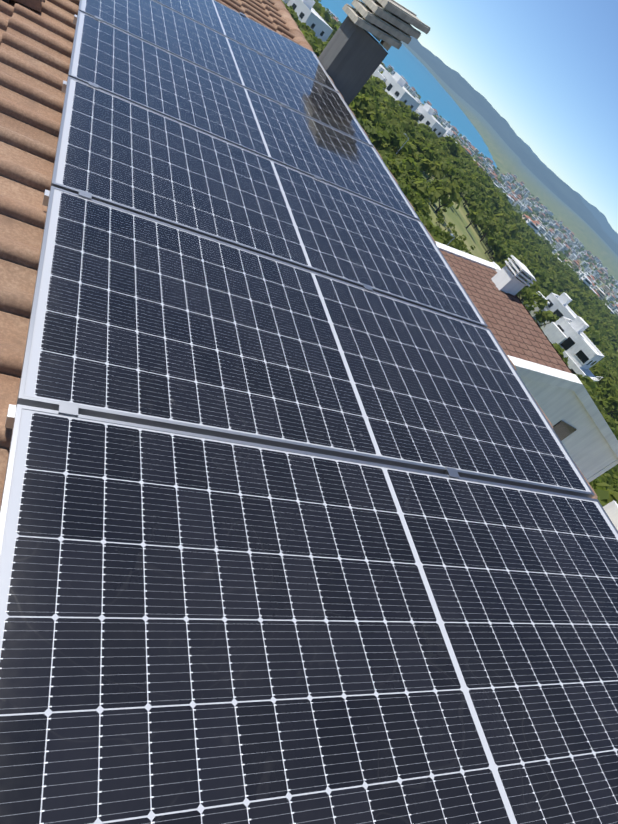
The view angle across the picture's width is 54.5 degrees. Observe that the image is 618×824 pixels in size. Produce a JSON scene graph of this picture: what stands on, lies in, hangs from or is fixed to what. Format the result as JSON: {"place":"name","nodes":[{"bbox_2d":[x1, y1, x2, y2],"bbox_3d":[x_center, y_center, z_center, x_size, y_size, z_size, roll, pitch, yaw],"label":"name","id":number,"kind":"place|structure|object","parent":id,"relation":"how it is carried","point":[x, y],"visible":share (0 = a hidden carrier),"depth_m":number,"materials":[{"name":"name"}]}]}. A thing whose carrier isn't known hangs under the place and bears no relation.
{"place":"outdoors","nodes":[
{"label":"outdoors","id":0,"kind":"place"},
{"bbox_2d":[2,0,43,11],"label":"roof vent hood","id":1,"kind":"object","parent":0,"point":[36,5],"depth_m":3.42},
{"bbox_2d":[0,0,79,505],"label":"roof tiles","id":2,"kind":"object","parent":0,"point":[35,51],"visible":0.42,"depth_m":2.38,"materials":[{"name":"orange tile"}]},
{"bbox_2d":[215,0,300,44],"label":"roof tiles","id":3,"kind":"object","parent":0,"point":[266,13],"visible":0.4,"depth_m":6.34,"materials":[{"name":"orange tile"}]},
{"bbox_2d":[319,0,496,168],"bbox_3d":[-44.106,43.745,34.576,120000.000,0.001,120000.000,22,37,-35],"label":"sea water","id":4,"kind":"structure","parent":0,"point":[409,67],"depth_m":2217.94,"materials":[{"name":"blue liquid"}]},
{"bbox_2d":[361,0,617,424],"bbox_3d":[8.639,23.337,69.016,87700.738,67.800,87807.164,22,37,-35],"label":"ground","id":5,"kind":"structure","parent":0,"point":[506,158],"depth_m":2855.67,"materials":[{"name":"green plant"}]},
{"bbox_2d":[282,0,332,41],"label":"villa","id":6,"kind":"object","parent":5,"relation":"on","point":[311,17],"visible":0.31,"depth_m":159.57,"materials":[{"name":"white paint"}]},
{"bbox_2d":[377,64,384,71],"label":"villa","id":7,"kind":"object","parent":5,"relation":"on","point":[380,68],"depth_m":221.31,"materials":[{"name":"white paint"}]},
{"bbox_2d":[372,69,419,110],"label":"villa","id":8,"kind":"object","parent":5,"relation":"on","point":[396,89],"visible":0.4,"depth_m":206.98,"materials":[{"name":"white paint"}]},
{"bbox_2d":[414,103,446,137],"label":"villa","id":9,"kind":"object","parent":5,"relation":"on","point":[426,111],"visible":0.25,"depth_m":223.74,"materials":[{"name":"white paint"}]},
{"bbox_2d":[281,0,617,434],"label":"trees","id":10,"kind":"object","parent":5,"relation":"on","point":[385,120],"visible":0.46,"depth_m":135.27,"materials":[{"name":"green plant"}]},
{"bbox_2d":[442,127,457,143],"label":"villa","id":11,"kind":"object","parent":5,"relation":"on","point":[448,132],"visible":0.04,"depth_m":257.46,"materials":[{"name":"white paint"}]},
{"bbox_2d":[312,0,617,362],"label":"trees","id":12,"kind":"object","parent":5,"relation":"on","point":[554,274],"visible":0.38,"depth_m":329.81,"materials":[{"name":"green plant"}]},
{"bbox_2d":[319,0,617,318],"bbox_3d":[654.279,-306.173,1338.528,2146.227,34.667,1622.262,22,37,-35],"label":"town trees","id":13,"kind":"object","parent":5,"relation":"on","point":[551,246],"visible":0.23,"depth_m":1264.56,"materials":[{"name":"green plant"}]},
{"bbox_2d":[322,6,617,315],"bbox_3d":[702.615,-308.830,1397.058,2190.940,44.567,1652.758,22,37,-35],"label":"town buildings","id":14,"kind":"structure","parent":5,"relation":"on","point":[536,224],"depth_m":1279.71,"materials":[{"name":"white"}]},
{"bbox_2d":[423,185,535,321],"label":"clearing shrubs","id":15,"kind":"object","parent":5,"relation":"on","point":[440,216],"visible":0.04,"depth_m":110.61,"materials":[{"name":"green plant"}]},
{"bbox_2d":[386,159,617,506],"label":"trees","id":16,"kind":"object","parent":5,"relation":"on","point":[604,486],"visible":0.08,"depth_m":74.75,"materials":[{"name":"green plant"}]},
{"bbox_2d":[435,241,617,530],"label":"neighbour house","id":17,"kind":"structure","parent":5,"relation":"on","point":[581,427],"depth_m":18.56,"materials":[{"name":"white paint"}]},
{"bbox_2d":[440,250,572,373],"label":"neighbour roof tiles","id":18,"kind":"object","parent":17,"relation":"on","point":[514,328],"visible":0.5,"depth_m":17.71,"materials":[{"name":"tile"}]},
{"bbox_2d":[523,291,576,329],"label":"villa","id":19,"kind":"object","parent":5,"relation":"on","point":[557,305],"visible":0.21,"depth_m":139.86,"materials":[{"name":"white paint"}]},
{"bbox_2d":[542,316,604,380],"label":"villa","id":20,"kind":"object","parent":5,"relation":"on","point":[582,353],"visible":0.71,"depth_m":109.23,"materials":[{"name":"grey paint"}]},
{"bbox_3d":[-2.468,0.702,5.280,11.088,7.533,19.000,22,37,-35],"label":"roof","id":21,"kind":"object","parent":5,"relation":"on","visible":0},
{"bbox_2d":[5,12,459,477],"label":"panel clamps","id":22,"kind":"object","parent":21,"relation":"on","point":[68,408],"visible":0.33,"depth_m":2.02,"materials":[{"name":"silver metal"}]},
{"bbox_2d":[78,0,373,146],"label":"solar panel","id":23,"kind":"object","parent":22,"relation":"on","point":[159,25],"visible":0.73,"depth_m":4.25,"materials":[{"name":"blue glass"}]},
{"bbox_2d":[67,10,419,220],"bbox_3d":[-0.324,-1.751,3.625,2.056,0.470,1.035,22,37,-35],"label":"solar panel","id":24,"kind":"object","parent":22,"relation":"on","point":[108,58],"visible":0.77,"depth_m":3.50,"materials":[{"name":"blue glass"}]},
{"bbox_2d":[154,0,339,92],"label":"solar panel","id":25,"kind":"object","parent":22,"relation":"on","point":[222,19],"visible":0.73,"depth_m":5.10,"materials":[{"name":"blue glass"}]},
{"bbox_2d":[50,76,487,327],"bbox_3d":[-0.106,-0.984,2.934,2.056,0.470,1.035,22,37,-35],"label":"solar panel","id":26,"kind":"object","parent":22,"relation":"on","point":[116,151],"visible":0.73,"depth_m":2.78,"materials":[{"name":"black glass"}]},
{"bbox_2d":[16,186,594,497],"bbox_3d":[0.112,-0.216,2.243,2.056,0.470,1.035,22,37,-35],"label":"solar panel","id":27,"kind":"object","parent":22,"relation":"on","point":[139,319],"visible":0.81,"depth_m":2.04,"materials":[{"name":"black glass"}]},
{"bbox_2d":[0,404,617,823],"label":"solar panel","id":28,"kind":"object","parent":22,"relation":"on","point":[198,628],"visible":0.97,"depth_m":1.33,"materials":[{"name":"black glass"}]},
{"bbox_2d":[272,0,317,57],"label":"ridge tiles","id":29,"kind":"object","parent":21,"relation":"on","point":[292,25],"visible":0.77,"depth_m":6.65,"materials":[{"name":"tile"}]},
{"bbox_2d":[318,0,429,105],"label":"chimney","id":30,"kind":"object","parent":21,"relation":"on","point":[353,55],"visible":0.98,"depth_m":5.67,"materials":[{"name":"paint"}]},
{"bbox_2d":[329,76,597,498],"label":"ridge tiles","id":31,"kind":"object","parent":21,"relation":"on","point":[595,496],"visible":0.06,"depth_m":3.31,"materials":[{"name":"beige concrete"}]},
{"bbox_2d":[394,0,617,232],"label":"sky","id":32,"kind":"structure","parent":0,"point":[549,68],"materials":[{"name":"blue"}]},
{"bbox_2d":[407,36,617,255],"bbox_3d":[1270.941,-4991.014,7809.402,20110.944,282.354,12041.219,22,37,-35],"label":"mountains","id":33,"kind":"structure","parent":0,"point":[481,105],"depth_m":8894.32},
{"bbox_2d":[417,40,617,243],"bbox_3d":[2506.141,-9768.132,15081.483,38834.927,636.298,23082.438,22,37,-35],"label":"mountains","id":34,"kind":"structure","parent":0,"point":[599,216],"depth_m":18727.90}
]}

